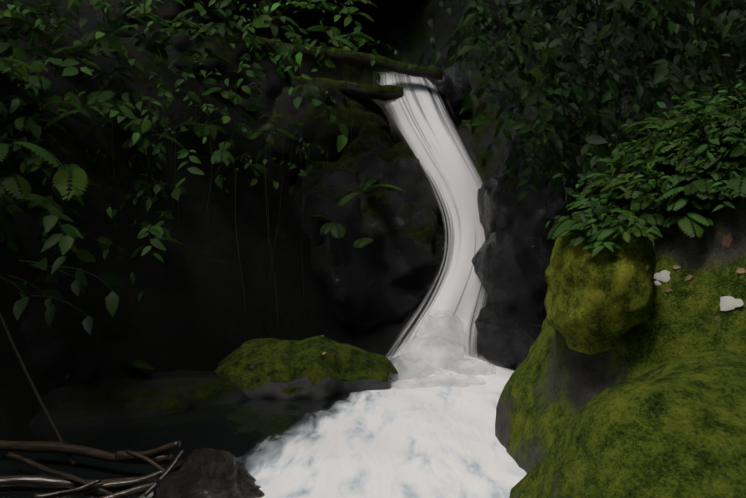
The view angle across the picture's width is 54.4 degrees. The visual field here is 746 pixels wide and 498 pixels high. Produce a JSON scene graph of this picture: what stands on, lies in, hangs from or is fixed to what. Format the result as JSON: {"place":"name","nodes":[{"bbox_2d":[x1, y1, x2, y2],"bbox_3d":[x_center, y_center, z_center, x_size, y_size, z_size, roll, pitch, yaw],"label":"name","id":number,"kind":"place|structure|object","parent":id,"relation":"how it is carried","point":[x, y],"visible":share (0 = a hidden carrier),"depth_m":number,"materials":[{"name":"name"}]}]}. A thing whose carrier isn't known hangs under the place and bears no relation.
{"place":"outdoors","nodes":[
{"label":"outdoors","id":0,"kind":"place"},
{"bbox_2d":[28,370,246,427],"bbox_3d":[-2.257,1.338,5.808,3.095,0.855,1.542,0,0,-18],"label":"ledge rock","id":1,"kind":"object","parent":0,"point":[141,395],"visible":0.25,"depth_m":5.59,"materials":[{"name":"black stone"}]},
{"bbox_2d":[122,54,745,373],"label":"plants","id":2,"kind":"object","parent":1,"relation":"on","point":[645,181],"visible":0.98,"depth_m":3.85,"materials":[{"name":"green plant"}]},
{"bbox_2d":[0,349,526,497],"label":"pool water","id":3,"kind":"structure","parent":0,"point":[429,442],"depth_m":4.71,"materials":[{"name":"white liquid"}]},
{"bbox_2d":[6,452,111,494],"bbox_3d":[-1.617,1.195,3.803,0.998,0.110,0.049,0,0,31],"label":"drift branch","id":4,"kind":"object","parent":3,"relation":"on","point":[38,466],"visible":0.92,"depth_m":3.84,"materials":[{"name":"brown wood"}]},
{"bbox_2d":[34,479,100,497],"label":"drift branch","id":5,"kind":"object","parent":3,"relation":"on","point":[63,492],"visible":1,"depth_m":3.59,"materials":[{"name":"brown wood"}]},
{"bbox_2d":[0,475,159,490],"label":"drift log","id":6,"kind":"object","parent":3,"relation":"on","point":[42,481],"visible":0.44,"depth_m":3.76,"materials":[{"name":"brown wood"}]},
{"bbox_2d":[0,440,172,463],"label":"drift log","id":7,"kind":"object","parent":3,"relation":"on","point":[54,447],"visible":0.88,"depth_m":4.14,"materials":[{"name":"brown wood"}]},
{"bbox_2d":[115,440,180,461],"bbox_3d":[-1.211,1.086,3.899,0.392,0.142,0.053,0,0,16],"label":"branch","id":8,"kind":"object","parent":7,"relation":"on","point":[120,456],"visible":0.77,"depth_m":3.88,"materials":[{"name":"brown wood"}]},
{"bbox_2d":[84,470,162,495],"bbox_3d":[-1.196,1.174,3.701,0.527,0.135,0.046,0,0,-11],"label":"drift branch","id":9,"kind":"object","parent":3,"relation":"on","point":[109,485],"visible":0.69,"depth_m":3.68,"materials":[{"name":"brown wood"}]},
{"bbox_2d":[100,483,152,497],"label":"drift branch","id":10,"kind":"object","parent":3,"relation":"on","point":[130,491],"visible":0.71,"depth_m":3.57,"materials":[{"name":"brown wood"}]},
{"bbox_2d":[143,450,184,496],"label":"drift branch","id":11,"kind":"object","parent":3,"relation":"on","point":[153,487],"visible":0.94,"depth_m":3.62,"materials":[{"name":"brown wood"}]},
{"bbox_2d":[0,67,351,464],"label":"hanging vines","id":12,"kind":"object","parent":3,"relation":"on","point":[42,405],"visible":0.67,"depth_m":6.99,"materials":[{"name":"green plant"}]},
{"bbox_2d":[151,448,264,497],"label":"foreground rock","id":13,"kind":"object","parent":3,"relation":"in","point":[206,473],"visible":0.94,"depth_m":3.57,"materials":[{"name":"grey stone"}]},
{"bbox_2d":[125,449,165,472],"bbox_3d":[-1.046,1.126,3.698,0.599,0.130,0.036,0,0,31],"label":"drift branch","id":14,"kind":"object","parent":13,"relation":"on","point":[143,458],"visible":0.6,"depth_m":3.78,"materials":[{"name":"brown wood"}]},
{"bbox_2d":[387,353,433,380],"bbox_3d":[0.282,1.227,7.119,0.682,0.451,0.630,0,0,1],"label":"waterfall spray","id":15,"kind":"object","parent":3,"relation":"on","point":[409,373],"visible":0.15,"depth_m":6.89,"materials":[{"name":"white liquid"}]},
{"bbox_2d":[395,331,468,368],"bbox_3d":[0.596,1.157,7.372,0.789,0.645,0.621,0,0,21],"label":"waterfall spray","id":16,"kind":"object","parent":3,"relation":"on","point":[441,355],"visible":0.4,"depth_m":7.14,"materials":[{"name":"white liquid"}]},
{"bbox_2d":[390,363,484,388],"bbox_3d":[0.572,1.255,6.812,1.016,0.363,0.826,0,0,1],"label":"waterfall spray","id":17,"kind":"object","parent":3,"relation":"on","point":[431,384],"visible":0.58,"depth_m":6.51,"materials":[{"name":"white liquid"}]},
{"bbox_2d":[415,308,467,352],"bbox_3d":[0.719,0.943,7.717,0.618,0.634,0.498,0,0,1],"label":"waterfall spray","id":18,"kind":"object","parent":3,"relation":"on","point":[449,327],"visible":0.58,"depth_m":7.52,"materials":[{"name":"white liquid"}]},
{"bbox_2d":[443,351,496,375],"bbox_3d":[0.899,1.228,7.217,0.681,0.423,0.626,0,0,1],"label":"waterfall spray","id":19,"kind":"object","parent":3,"relation":"on","point":[468,369],"visible":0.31,"depth_m":6.96,"materials":[{"name":"white liquid"}]},
{"bbox_2d":[0,0,745,430],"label":"terrain","id":20,"kind":"structure","parent":0,"point":[200,316],"depth_m":7.04,"materials":[{"name":"black stone"}]},
{"bbox_2d":[214,336,397,399],"bbox_3d":[-0.609,1.257,6.675,1.725,0.920,1.298,0,0,1],"label":"mossy rock","id":21,"kind":"object","parent":20,"relation":"on","point":[265,368],"visible":0.48,"depth_m":6.26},
{"bbox_2d":[395,54,471,119],"bbox_3d":[0.833,-2.233,10.219,1.130,0.987,1.034,0,0,1],"label":"lip rock","id":22,"kind":"object","parent":20,"relation":"on","point":[450,87],"visible":0.25,"depth_m":9.85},
{"bbox_2d":[469,304,544,368],"bbox_3d":[1.565,1.103,7.873,1.118,1.009,1.158,0,0,1],"label":"wet rock","id":23,"kind":"object","parent":20,"relation":"on","point":[504,339],"visible":0.33,"depth_m":7.55,"materials":[{"name":"black stone"}]},
{"bbox_2d":[472,120,588,319],"bbox_3d":[1.798,0.042,8.518,1.463,3.148,1.864,0,0,1],"label":"wet rock","id":24,"kind":"object","parent":20,"relation":"on","point":[510,263],"visible":0.35,"depth_m":7.81,"materials":[{"name":"black stone"}]},
{"bbox_2d":[407,0,745,224],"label":"shrub foliage","id":25,"kind":"object","parent":20,"relation":"on","point":[575,78],"visible":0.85,"depth_m":6.37,"materials":[{"name":"green plant"}]},
{"bbox_2d":[495,99,745,472],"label":"mossy bank","id":26,"kind":"structure","parent":20,"relation":"on","point":[554,384],"depth_m":3.77,"materials":[{"name":"green plant"}]},
{"bbox_2d":[544,225,656,353],"bbox_3d":[1.210,0.185,3.869,0.540,0.728,0.761,0,0,1],"label":"mossy boulder","id":27,"kind":"object","parent":26,"relation":"on","point":[602,300],"visible":0.83,"depth_m":3.61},
{"bbox_2d":[509,351,745,497],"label":"mossy boulder","id":28,"kind":"object","parent":20,"relation":"on","point":[675,427],"visible":1,"depth_m":2.75,"materials":[{"name":"green plant"}]},
{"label":"ledge rock","id":29,"kind":"object","parent":20,"relation":"on","visible":0},
{"bbox_2d":[65,178,745,378],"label":"fallen leaves","id":30,"kind":"object","parent":29,"relation":"on","point":[727,303],"visible":0.88,"depth_m":3.65,"materials":[{"name":"white plant"}]},
{"bbox_2d":[89,0,738,327],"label":"cliff wall","id":31,"kind":"structure","parent":0,"point":[386,16],"depth_m":9.87,"materials":[{"name":"black stone"}]},
{"bbox_2d":[0,0,411,333],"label":"shrub foliage","id":32,"kind":"object","parent":31,"relation":"attached to","point":[64,234],"visible":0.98,"depth_m":6.19,"materials":[{"name":"green plant"}]},
{"bbox_2d":[252,35,443,79],"bbox_3d":[-0.513,-2.511,9.389,2.867,0.592,0.247,0,0,-6],"label":"mossy trunk","id":33,"kind":"object","parent":31,"relation":"attached to","point":[365,59],"visible":0.67,"depth_m":9.39,"materials":[{"name":"brown wood"}]},
{"bbox_2d":[286,124,452,336],"bbox_3d":[-0.130,0.000,9.066,2.245,3.034,1.719,0,0,-22],"label":"shoulder rock","id":34,"kind":"object","parent":31,"relation":"attached to","point":[390,273],"visible":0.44,"depth_m":8.41,"materials":[{"name":"black stone"}]},
{"bbox_2d":[264,75,389,183],"bbox_3d":[-0.784,-1.452,9.521,2.026,1.687,1.808,0,0,1],"label":"shoulder rock","id":35,"kind":"object","parent":34,"relation":"on","point":[318,127],"visible":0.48,"depth_m":8.86,"materials":[{"name":"black stone"}]},
{"bbox_2d":[291,76,402,100],"bbox_3d":[-0.337,-2.080,9.437,1.453,0.299,0.223,0,0,-7],"label":"mossy trunk","id":36,"kind":"object","parent":35,"relation":"on","point":[378,92],"visible":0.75,"depth_m":9.39,"materials":[{"name":"wood"}]},
{"bbox_2d":[374,72,487,358],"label":"waterfall stream","id":37,"kind":"structure","parent":34,"relation":"on","point":[436,146],"depth_m":8.47,"materials":[{"name":"liquid"}]}
]}

